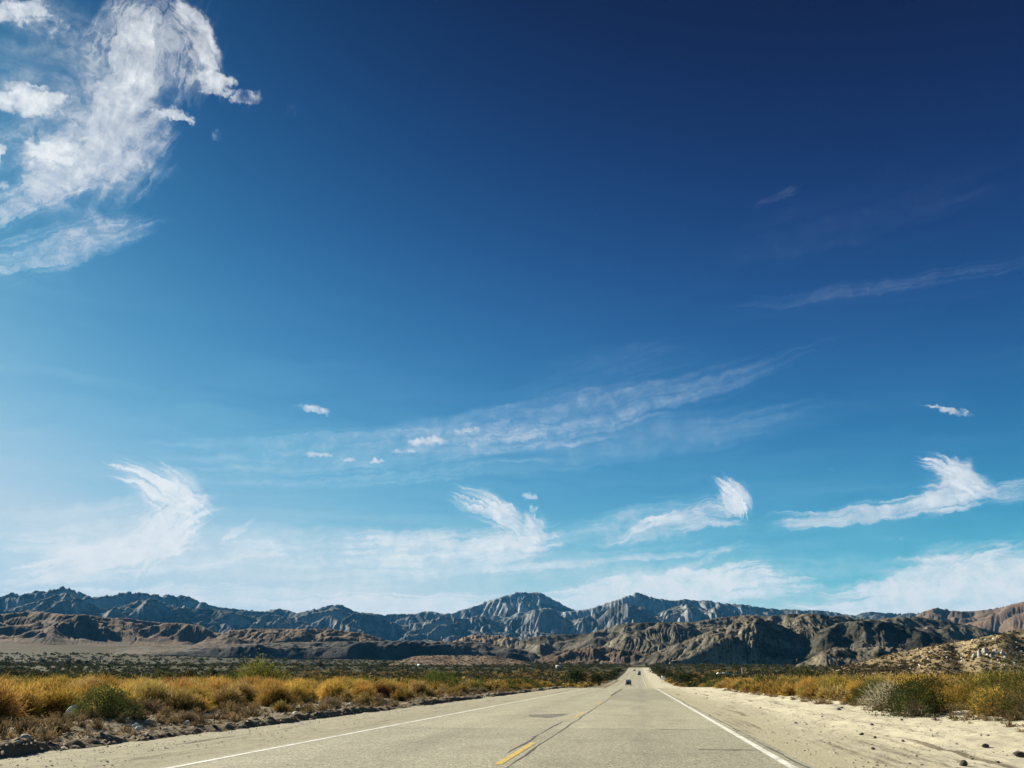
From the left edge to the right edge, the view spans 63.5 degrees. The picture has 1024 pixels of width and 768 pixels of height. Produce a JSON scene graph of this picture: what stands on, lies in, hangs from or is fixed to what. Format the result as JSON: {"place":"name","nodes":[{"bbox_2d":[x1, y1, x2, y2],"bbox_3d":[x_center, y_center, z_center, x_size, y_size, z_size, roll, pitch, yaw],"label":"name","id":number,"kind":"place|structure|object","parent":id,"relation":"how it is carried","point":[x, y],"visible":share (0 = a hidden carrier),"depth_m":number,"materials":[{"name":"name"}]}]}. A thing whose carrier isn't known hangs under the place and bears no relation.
{"place":"outdoors","nodes":[
{"label":"outdoors","id":0,"kind":"place"},
{"bbox_2d":[0,611,220,645],"bbox_3d":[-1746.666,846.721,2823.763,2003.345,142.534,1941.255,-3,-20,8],"label":"hills","id":1,"kind":"structure","parent":0,"point":[39,628],"depth_m":2574.17,"materials":[{"name":"stone"}]},
{"bbox_2d":[0,593,511,641],"bbox_3d":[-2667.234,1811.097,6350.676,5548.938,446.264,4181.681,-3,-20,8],"label":"mountains","id":2,"kind":"structure","parent":0,"point":[446,628],"depth_m":6478.86,"materials":[{"name":"stone"}]},
{"bbox_2d":[196,628,386,644],"bbox_3d":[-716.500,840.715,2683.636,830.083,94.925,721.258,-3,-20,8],"label":"hills","id":3,"kind":"structure","parent":0,"point":[257,636],"depth_m":2577.66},
{"bbox_2d":[0,680,618,757],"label":"dirt berm","id":4,"kind":"structure","parent":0,"point":[11,749],"depth_m":18.35,"materials":[{"name":"soil"}]},
{"bbox_2d":[172,710,200,723],"bbox_3d":[-7.638,7.779,19.348,0.765,0.371,0.798,-1,-20,3],"label":"dry brush","id":5,"kind":"object","parent":4,"relation":"on","point":[189,716],"visible":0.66,"depth_m":19.36,"materials":[{"name":"brown plant"}]},
{"bbox_2d":[0,696,453,758],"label":"dirt clods","id":6,"kind":"object","parent":4,"relation":"on","point":[148,733],"visible":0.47,"depth_m":16.84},
{"bbox_2d":[315,696,340,707],"bbox_3d":[-6.171,10.808,28.107,0.994,0.532,1.087,-16,-25,38],"label":"dry brush","id":7,"kind":"object","parent":4,"relation":"on","point":[332,701],"visible":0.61,"depth_m":28.02,"materials":[{"name":"brown plant"}]},
{"bbox_2d":[0,668,631,767],"bbox_3d":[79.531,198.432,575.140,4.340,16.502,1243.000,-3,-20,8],"label":"gravel shoulder","id":8,"kind":"object","parent":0,"point":[179,750],"visible":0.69,"depth_m":15.57},
{"bbox_2d":[0,701,485,767],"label":"grit","id":9,"kind":"object","parent":8,"relation":"on","point":[212,737],"visible":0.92,"depth_m":15.30,"materials":[{"name":"gravel"}]},
{"bbox_2d":[104,640,539,661],"bbox_3d":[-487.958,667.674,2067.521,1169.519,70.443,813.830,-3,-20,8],"label":"hills","id":10,"kind":"structure","parent":0,"point":[386,650],"depth_m":1913.84,"materials":[{"name":"stone"}]},
{"bbox_2d":[0,644,832,720],"bbox_3d":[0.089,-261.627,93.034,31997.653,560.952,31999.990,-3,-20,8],"label":"ground","id":11,"kind":"structure","parent":0,"point":[26,649],"depth_m":1538.37,"materials":[{"name":"soil"}]},
{"bbox_2d":[0,674,40,723],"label":"golden bush","id":12,"kind":"object","parent":11,"relation":"on","point":[6,709],"visible":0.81,"depth_m":16.49,"materials":[{"name":"yellow plant"}]},
{"bbox_2d":[14,673,45,685],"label":"olive shrub","id":13,"kind":"object","parent":11,"relation":"on","point":[32,679],"visible":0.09,"depth_m":35.80,"materials":[{"name":"yellow plant"}]},
{"bbox_2d":[1,676,61,718],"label":"golden bush","id":14,"kind":"object","parent":11,"relation":"on","point":[35,700],"visible":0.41,"depth_m":18.96,"materials":[{"name":"yellow plant"}]},
{"bbox_2d":[13,676,57,689],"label":"golden bush","id":15,"kind":"object","parent":11,"relation":"on","point":[31,684],"visible":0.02,"depth_m":21.27,"materials":[{"name":"yellow plant"}]},
{"bbox_2d":[21,675,86,697],"bbox_3d":[-11.600,7.843,20.634,2.078,1.156,1.984,-12,-23,30],"label":"golden bush","id":16,"kind":"object","parent":11,"relation":"on","point":[47,687],"visible":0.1,"depth_m":20.53,"materials":[{"name":"yellow plant"}]},
{"bbox_2d":[43,672,77,685],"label":"golden bush","id":17,"kind":"object","parent":11,"relation":"on","point":[64,678],"visible":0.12,"depth_m":35.97,"materials":[{"name":"yellow plant"}]},
{"bbox_2d":[38,679,92,717],"bbox_3d":[-11.022,7.579,19.845,1.955,1.055,1.798,4,-20,-11],"label":"golden bush","id":18,"kind":"object","parent":11,"relation":"on","point":[63,698],"visible":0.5,"depth_m":19.62,"materials":[{"name":"yellow plant"}]},
{"bbox_2d":[64,705,76,716],"bbox_3d":[-9.966,7.469,18.720,0.265,0.458,0.255,32,-13,-3],"label":"white rock","id":19,"kind":"object","parent":11,"relation":"on","point":[70,708],"visible":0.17,"depth_m":18.64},
{"bbox_2d":[65,678,100,707],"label":"golden bush","id":20,"kind":"object","parent":11,"relation":"on","point":[82,689],"visible":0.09,"depth_m":23.49,"materials":[{"name":"yellow plant"}]},
{"bbox_2d":[74,672,104,684],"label":"golden bush","id":21,"kind":"object","parent":11,"relation":"on","point":[86,678],"visible":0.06,"depth_m":35.79,"materials":[{"name":"yellow plant"}]},
{"bbox_2d":[71,674,112,691],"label":"golden bush","id":22,"kind":"object","parent":11,"relation":"on","point":[93,681],"visible":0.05,"depth_m":27.11,"materials":[{"name":"yellow plant"}]},
{"bbox_2d":[89,671,121,684],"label":"golden bush","id":23,"kind":"object","parent":11,"relation":"on","point":[107,678],"visible":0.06,"depth_m":37.34,"materials":[{"name":"yellow plant"}]},
{"bbox_2d":[66,681,153,719],"bbox_3d":[-9.204,7.089,18.555,2.032,0.911,1.631,-9,-21,24],"label":"green bush","id":24,"kind":"object","parent":11,"relation":"on","point":[104,701],"visible":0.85,"depth_m":18.51,"materials":[{"name":"green plant"}]},
{"bbox_2d":[99,677,127,686],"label":"golden bush","id":25,"kind":"object","parent":11,"relation":"on","point":[110,683],"visible":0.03,"depth_m":29.66,"materials":[{"name":"yellow plant"}]},
{"bbox_2d":[87,679,147,713],"bbox_3d":[-9.946,8.005,21.038,1.774,1.063,1.632,2,-20,-6],"label":"golden bush","id":26,"kind":"object","parent":11,"relation":"on","point":[132,695],"visible":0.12,"depth_m":20.99,"materials":[{"name":"yellow plant"}]},
{"bbox_2d":[127,677,154,699],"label":"golden bush","id":27,"kind":"object","parent":11,"relation":"on","point":[133,687],"visible":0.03,"depth_m":22.68,"materials":[{"name":"yellow plant"}]},
{"bbox_2d":[122,697,168,714],"bbox_3d":[-9.174,8.182,20.991,1.220,0.541,1.274,1,-20,-2],"label":"dry brush","id":28,"kind":"object","parent":11,"relation":"on","point":[156,706],"visible":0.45,"depth_m":20.77,"materials":[{"name":"brown plant"}]},
{"bbox_2d":[127,675,164,691],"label":"golden bush","id":29,"kind":"object","parent":11,"relation":"on","point":[145,683],"visible":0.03,"depth_m":28.18,"materials":[{"name":"yellow plant"}]},
{"bbox_2d":[131,674,176,707],"bbox_3d":[-9.652,8.422,22.395,1.799,1.189,2.149,-5,-20,13],"label":"golden bush","id":30,"kind":"object","parent":11,"relation":"on","point":[147,693],"visible":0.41,"depth_m":22.15,"materials":[{"name":"yellow plant"}]},
{"bbox_2d":[153,684,206,712],"bbox_3d":[-8.878,8.447,22.015,1.873,1.039,1.568,-6,-21,18],"label":"golden bush","id":31,"kind":"object","parent":11,"relation":"on","point":[184,697],"visible":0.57,"depth_m":21.82,"materials":[{"name":"yellow plant"}]},
{"bbox_2d":[165,674,200,690],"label":"golden bush","id":32,"kind":"object","parent":11,"relation":"on","point":[182,682],"visible":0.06,"depth_m":28.02,"materials":[{"name":"yellow plant"}]},
{"bbox_2d":[175,677,213,692],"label":"golden bush","id":33,"kind":"object","parent":11,"relation":"on","point":[198,682],"visible":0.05,"depth_m":31.58,"materials":[{"name":"yellow plant"}]},
{"bbox_2d":[175,677,214,707],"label":"golden bush","id":34,"kind":"object","parent":11,"relation":"on","point":[199,690],"visible":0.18,"depth_m":23.89,"materials":[{"name":"yellow plant"}]},
{"bbox_2d":[188,693,217,711],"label":"golden bush","id":35,"kind":"object","parent":11,"relation":"on","point":[204,708],"visible":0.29,"depth_m":22.39,"materials":[{"name":"yellow plant"}]},
{"bbox_2d":[202,676,232,693],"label":"golden bush","id":36,"kind":"object","parent":11,"relation":"on","point":[216,684],"visible":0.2,"depth_m":32.73,"materials":[{"name":"yellow plant"}]},
{"bbox_2d":[206,681,247,708],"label":"golden bush","id":37,"kind":"object","parent":11,"relation":"on","point":[228,694],"visible":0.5,"depth_m":25.62,"materials":[{"name":"yellow plant"}]},
{"bbox_2d":[225,676,262,706],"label":"golden bush","id":38,"kind":"object","parent":11,"relation":"on","point":[249,695],"visible":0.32,"depth_m":27.52,"materials":[{"name":"yellow plant"}]},
{"bbox_2d":[227,676,260,697],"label":"golden bush","id":39,"kind":"object","parent":11,"relation":"on","point":[250,686],"visible":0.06,"depth_m":31.07,"materials":[{"name":"yellow plant"}]},
{"bbox_2d":[232,667,267,686],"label":"golden bush","id":40,"kind":"object","parent":11,"relation":"on","point":[250,679],"visible":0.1,"depth_m":33.67,"materials":[{"name":"yellow plant"}]},
{"bbox_2d":[253,679,271,698],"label":"golden bush","id":41,"kind":"object","parent":11,"relation":"on","point":[258,685],"visible":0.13,"depth_m":32.14,"materials":[{"name":"yellow plant"}]},
{"bbox_2d":[228,652,297,681],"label":"yellow green bush","id":42,"kind":"object","parent":11,"relation":"on","point":[266,669],"visible":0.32,"depth_m":40.09,"materials":[{"name":"green plant"}]},
{"bbox_2d":[262,671,282,686],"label":"golden bush","id":43,"kind":"object","parent":11,"relation":"on","point":[269,682],"visible":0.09,"depth_m":35.57,"materials":[{"name":"yellow plant"}]},
{"bbox_2d":[253,677,301,706],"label":"golden bush","id":44,"kind":"object","parent":11,"relation":"on","point":[273,694],"visible":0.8,"depth_m":26.60,"materials":[{"name":"yellow plant"}]},
{"bbox_2d":[277,677,315,702],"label":"golden bush","id":45,"kind":"object","parent":11,"relation":"on","point":[298,690],"visible":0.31,"depth_m":30.27,"materials":[{"name":"yellow plant"}]},
{"bbox_2d":[280,676,321,700],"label":"golden bush","id":46,"kind":"object","parent":11,"relation":"on","point":[303,682],"visible":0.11,"depth_m":31.70,"materials":[{"name":"yellow plant"}]},
{"bbox_2d":[287,681,318,701],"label":"golden bush","id":47,"kind":"object","parent":11,"relation":"on","point":[310,694],"visible":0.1,"depth_m":31.22,"materials":[{"name":"yellow plant"}]},
{"bbox_2d":[314,678,357,700],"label":"golden bush","id":48,"kind":"object","parent":11,"relation":"on","point":[329,689],"visible":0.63,"depth_m":34.17,"materials":[{"name":"yellow plant"}]},
{"bbox_2d":[350,679,372,692],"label":"golden bush","id":49,"kind":"object","parent":11,"relation":"on","point":[359,681],"visible":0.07,"depth_m":40.27,"materials":[{"name":"yellow plant"}]},
{"bbox_2d":[347,680,378,697],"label":"golden bush","id":50,"kind":"object","parent":11,"relation":"on","point":[363,688],"visible":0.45,"depth_m":36.15,"materials":[{"name":"yellow plant"}]},
{"bbox_2d":[369,681,392,696],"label":"golden bush","id":51,"kind":"object","parent":11,"relation":"on","point":[382,689],"visible":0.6,"depth_m":38.18,"materials":[{"name":"yellow plant"}]},
{"bbox_2d":[378,680,405,694],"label":"golden bush","id":52,"kind":"object","parent":11,"relation":"on","point":[393,685],"visible":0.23,"depth_m":39.40,"materials":[{"name":"yellow plant"}]},
{"bbox_2d":[407,678,431,693],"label":"golden bush","id":53,"kind":"object","parent":11,"relation":"on","point":[418,688],"visible":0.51,"depth_m":43.88,"materials":[{"name":"yellow plant"}]},
{"bbox_2d":[413,669,465,682],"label":"green bush","id":54,"kind":"object","parent":11,"relation":"on","point":[438,675],"visible":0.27,"depth_m":67.27,"materials":[{"name":"green plant"}]},
{"bbox_2d":[0,651,1001,687],"bbox_3d":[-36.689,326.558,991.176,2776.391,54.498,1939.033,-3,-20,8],"label":"desert scrub","id":55,"kind":"object","parent":11,"relation":"on","point":[549,674],"visible":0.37,"depth_m":680.99,"materials":[{"name":"green plant"}]},
{"bbox_2d":[2,672,1009,716],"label":"brush cover","id":56,"kind":"object","parent":11,"relation":"on","point":[740,683],"visible":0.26,"depth_m":55.71,"materials":[{"name":"green plant"}]},
{"bbox_2d":[0,686,1023,741],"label":"dry grass","id":57,"kind":"structure","parent":11,"relation":"on","point":[53,722],"depth_m":19.55,"materials":[{"name":"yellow plant"}]},
{"bbox_2d":[561,666,587,683],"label":"bush","id":58,"kind":"object","parent":11,"relation":"on","point":[572,676],"visible":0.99,"depth_m":246.29,"materials":[{"name":"green plant"}]},
{"bbox_2d":[588,672,602,684],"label":"bush","id":59,"kind":"object","parent":11,"relation":"on","point":[597,678],"visible":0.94,"depth_m":273.70,"materials":[{"name":"green plant"}]},
{"bbox_2d":[601,673,617,680],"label":"bush","id":60,"kind":"object","parent":11,"relation":"on","point":[608,675],"visible":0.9,"depth_m":355.81,"materials":[{"name":"green plant"}]},
{"bbox_2d":[654,667,670,673],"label":"bush","id":61,"kind":"object","parent":11,"relation":"on","point":[661,670],"visible":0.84,"depth_m":483.04,"materials":[{"name":"green plant"}]},
{"bbox_2d":[659,670,675,679],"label":"bush","id":62,"kind":"object","parent":11,"relation":"on","point":[668,674],"visible":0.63,"depth_m":371.29,"materials":[{"name":"green plant"}]},
{"bbox_2d":[668,672,693,682],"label":"bush","id":63,"kind":"object","parent":11,"relation":"on","point":[684,678],"visible":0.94,"depth_m":277.36,"materials":[{"name":"green plant"}]},
{"bbox_2d":[680,672,701,677],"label":"bush","id":64,"kind":"object","parent":11,"relation":"on","point":[692,675],"visible":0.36,"depth_m":313.89,"materials":[{"name":"green plant"}]},
{"bbox_2d":[701,670,730,679],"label":"bush","id":65,"kind":"object","parent":11,"relation":"on","point":[711,674],"visible":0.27,"depth_m":262.16,"materials":[{"name":"green plant"}]},
{"bbox_2d":[709,672,728,679],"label":"bush","id":66,"kind":"object","parent":11,"relation":"on","point":[713,676],"visible":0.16,"depth_m":216.65,"materials":[{"name":"green plant"}]},
{"bbox_2d":[789,665,809,677],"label":"shrub","id":67,"kind":"object","parent":11,"relation":"on","point":[805,670],"visible":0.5,"depth_m":65.23,"materials":[{"name":"green plant"}]},
{"bbox_2d":[844,677,866,696],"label":"golden bush","id":68,"kind":"object","parent":11,"relation":"on","point":[851,685],"visible":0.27,"depth_m":36.46,"materials":[{"name":"yellow plant"}]},
{"bbox_2d":[0,586,918,625],"bbox_3d":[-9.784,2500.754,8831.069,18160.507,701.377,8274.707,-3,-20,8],"label":"mountains","id":69,"kind":"structure","parent":0,"point":[506,609],"depth_m":8935.52,"materials":[{"name":"stone"}]},
{"bbox_2d":[390,655,532,665],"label":"hills","id":70,"kind":"structure","parent":0,"point":[426,661],"depth_m":1419.19,"materials":[{"name":"stone"}]},
{"bbox_2d":[377,654,543,664],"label":"hillside scrub","id":71,"kind":"object","parent":70,"relation":"on","point":[512,660],"visible":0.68,"depth_m":1412.48,"materials":[{"name":"green plant"}]},
{"bbox_2d":[441,635,521,647],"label":"hills","id":72,"kind":"structure","parent":0,"point":[506,641],"depth_m":2571.18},
{"bbox_2d":[156,668,814,767],"bbox_3d":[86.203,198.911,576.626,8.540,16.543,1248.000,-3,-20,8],"label":"road","id":73,"kind":"structure","parent":0,"point":[638,723],"depth_m":15.31,"materials":[{"name":"asphalt"}]},
{"bbox_2d":[0,0,1023,615],"label":"sky","id":74,"kind":"structure","parent":0,"point":[383,307],"materials":[{"name":"blue"}]},
{"bbox_2d":[534,646,651,663],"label":"hills","id":75,"kind":"structure","parent":0,"point":[601,655],"depth_m":1669.54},
{"bbox_2d":[505,603,749,638],"bbox_3d":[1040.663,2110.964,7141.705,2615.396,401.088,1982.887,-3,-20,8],"label":"mountains","id":76,"kind":"structure","parent":0,"point":[535,623],"depth_m":6894.97,"materials":[{"name":"stone"}]},
{"bbox_2d":[630,617,809,665],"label":"hills","id":77,"kind":"structure","parent":0,"point":[750,641],"depth_m":1409.55,"materials":[{"name":"stone"}]},
{"bbox_2d":[514,613,999,658],"bbox_3d":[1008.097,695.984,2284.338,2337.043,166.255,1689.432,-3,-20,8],"label":"hills","id":78,"kind":"structure","parent":0,"point":[650,637],"depth_m":2115.01,"materials":[{"name":"stone"}]},
{"bbox_2d":[781,613,840,638],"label":"hills","id":79,"kind":"structure","parent":0,"point":[808,626],"depth_m":1603.23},
{"bbox_2d":[641,668,1023,767],"bbox_3d":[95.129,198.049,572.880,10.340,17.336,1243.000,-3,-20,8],"label":"sandy shoulder","id":80,"kind":"object","parent":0,"point":[968,740],"visible":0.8,"depth_m":16.94},
{"bbox_2d":[752,672,788,691],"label":"olive shrub","id":81,"kind":"object","parent":80,"relation":"on","point":[773,678],"visible":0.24,"depth_m":54.95,"materials":[{"name":"green plant"}]},
{"bbox_2d":[772,675,797,686],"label":"olive shrub","id":82,"kind":"object","parent":80,"relation":"on","point":[782,679],"visible":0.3,"depth_m":52.37,"materials":[{"name":"yellow plant"}]},
{"bbox_2d":[787,674,817,695],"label":"golden bush","id":83,"kind":"object","parent":80,"relation":"on","point":[808,681],"visible":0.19,"depth_m":43.86,"materials":[{"name":"yellow plant"}]},
{"bbox_2d":[796,684,809,696],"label":"olive shrub","id":84,"kind":"object","parent":80,"relation":"on","point":[798,691],"visible":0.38,"depth_m":42.02,"materials":[{"name":"yellow plant"}]},
{"bbox_2d":[803,669,855,691],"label":"olive shrub","id":85,"kind":"object","parent":80,"relation":"on","point":[832,678],"visible":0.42,"depth_m":39.58,"materials":[{"name":"yellow plant"}]},
{"bbox_2d":[839,674,868,691],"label":"olive shrub","id":86,"kind":"object","parent":80,"relation":"on","point":[861,677],"visible":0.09,"depth_m":39.65,"materials":[{"name":"yellow plant"}]},
{"bbox_2d":[840,686,872,704],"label":"olive shrub","id":87,"kind":"object","parent":80,"relation":"on","point":[858,695],"visible":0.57,"depth_m":29.84,"materials":[{"name":"green plant"}]},
{"bbox_2d":[692,698,1023,767],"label":"grit","id":88,"kind":"object","parent":80,"relation":"on","point":[867,735],"visible":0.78,"depth_m":16.44,"materials":[{"name":"gravel"}]},
{"bbox_2d":[850,673,885,694],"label":"golden bush","id":89,"kind":"object","parent":80,"relation":"on","point":[871,684],"visible":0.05,"depth_m":36.16,"materials":[{"name":"yellow plant"}]},
{"bbox_2d":[852,675,892,696],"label":"bush","id":90,"kind":"object","parent":80,"relation":"on","point":[867,682],"visible":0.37,"depth_m":33.99,"materials":[{"name":"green plant"}]},
{"bbox_2d":[858,680,904,709],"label":"bare bush","id":91,"kind":"object","parent":80,"relation":"on","point":[877,697],"visible":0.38,"depth_m":27.13,"materials":[{"name":"grey plant"}]},
{"bbox_2d":[861,673,959,717],"bbox_3d":[11.073,8.461,22.500,2.521,1.188,2.442,6,-20,-17],"label":"dark green bush","id":92,"kind":"object","parent":80,"relation":"on","point":[916,711],"visible":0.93,"depth_m":22.31,"materials":[{"name":"green plant"}]},
{"bbox_2d":[913,675,955,694],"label":"golden bush","id":93,"kind":"object","parent":80,"relation":"on","point":[942,683],"visible":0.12,"depth_m":27.88,"materials":[{"name":"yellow plant"}]},
{"bbox_2d":[905,668,964,691],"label":"olive shrub","id":94,"kind":"object","parent":80,"relation":"on","point":[932,679],"visible":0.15,"depth_m":27.95,"materials":[{"name":"green plant"}]},
{"bbox_2d":[936,678,979,708],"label":"golden bush","id":95,"kind":"object","parent":80,"relation":"on","point":[955,690],"visible":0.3,"depth_m":24.96,"materials":[{"name":"yellow plant"}]},
{"bbox_2d":[938,665,996,700],"bbox_3d":[14.309,9.345,25.401,2.411,1.370,2.306,5,-20,-14],"label":"olive shrub","id":96,"kind":"object","parent":80,"relation":"on","point":[968,680],"visible":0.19,"depth_m":25.31,"materials":[{"name":"green plant"}]},
{"bbox_2d":[940,657,1023,721],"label":"olive brown bush","id":97,"kind":"object","parent":80,"relation":"on","point":[1019,704],"visible":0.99,"depth_m":18.90,"materials":[{"name":"green plant"}]},
{"bbox_2d":[964,679,1022,715],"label":"golden bush","id":98,"kind":"object","parent":80,"relation":"on","point":[982,694],"visible":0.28,"depth_m":21.10,"materials":[{"name":"yellow plant"}]},
{"bbox_2d":[968,669,1023,699],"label":"olive shrub","id":99,"kind":"object","parent":80,"relation":"on","point":[998,680],"visible":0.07,"depth_m":23.92,"materials":[{"name":"green plant"}]},
{"bbox_2d":[987,672,1023,703],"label":"olive shrub","id":100,"kind":"object","parent":80,"relation":"on","point":[1007,684],"visible":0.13,"depth_m":22.53,"materials":[{"name":"green plant"}]},
{"bbox_2d":[1013,751,1023,757],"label":"dark stone","id":101,"kind":"object","parent":80,"relation":"on","point":[1018,754],"visible":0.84,"depth_m":12.36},
{"bbox_2d":[795,646,906,666],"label":"hills","id":102,"kind":"structure","parent":0,"point":[838,656],"depth_m":919.62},
{"bbox_2d":[794,620,952,664],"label":"hills","id":103,"kind":"structure","parent":0,"point":[858,634],"depth_m":1387.32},
{"bbox_2d":[832,629,1023,675],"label":"hills","id":104,"kind":"structure","parent":0,"point":[1011,645],"depth_m":411.87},
{"bbox_2d":[779,629,1023,676],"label":"hillside scrub","id":105,"kind":"object","parent":104,"relation":"on","point":[875,667],"visible":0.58,"depth_m":416.20,"materials":[{"name":"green plant"}]},
{"bbox_2d":[909,635,1022,669],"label":"boulders","id":106,"kind":"object","parent":104,"relation":"on","point":[975,652],"visible":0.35,"depth_m":401.47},
{"bbox_2d":[915,602,1023,632],"bbox_3d":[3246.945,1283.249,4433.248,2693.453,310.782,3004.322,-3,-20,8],"label":"mountains","id":107,"kind":"structure","parent":0,"point":[1009,618],"depth_m":4306.15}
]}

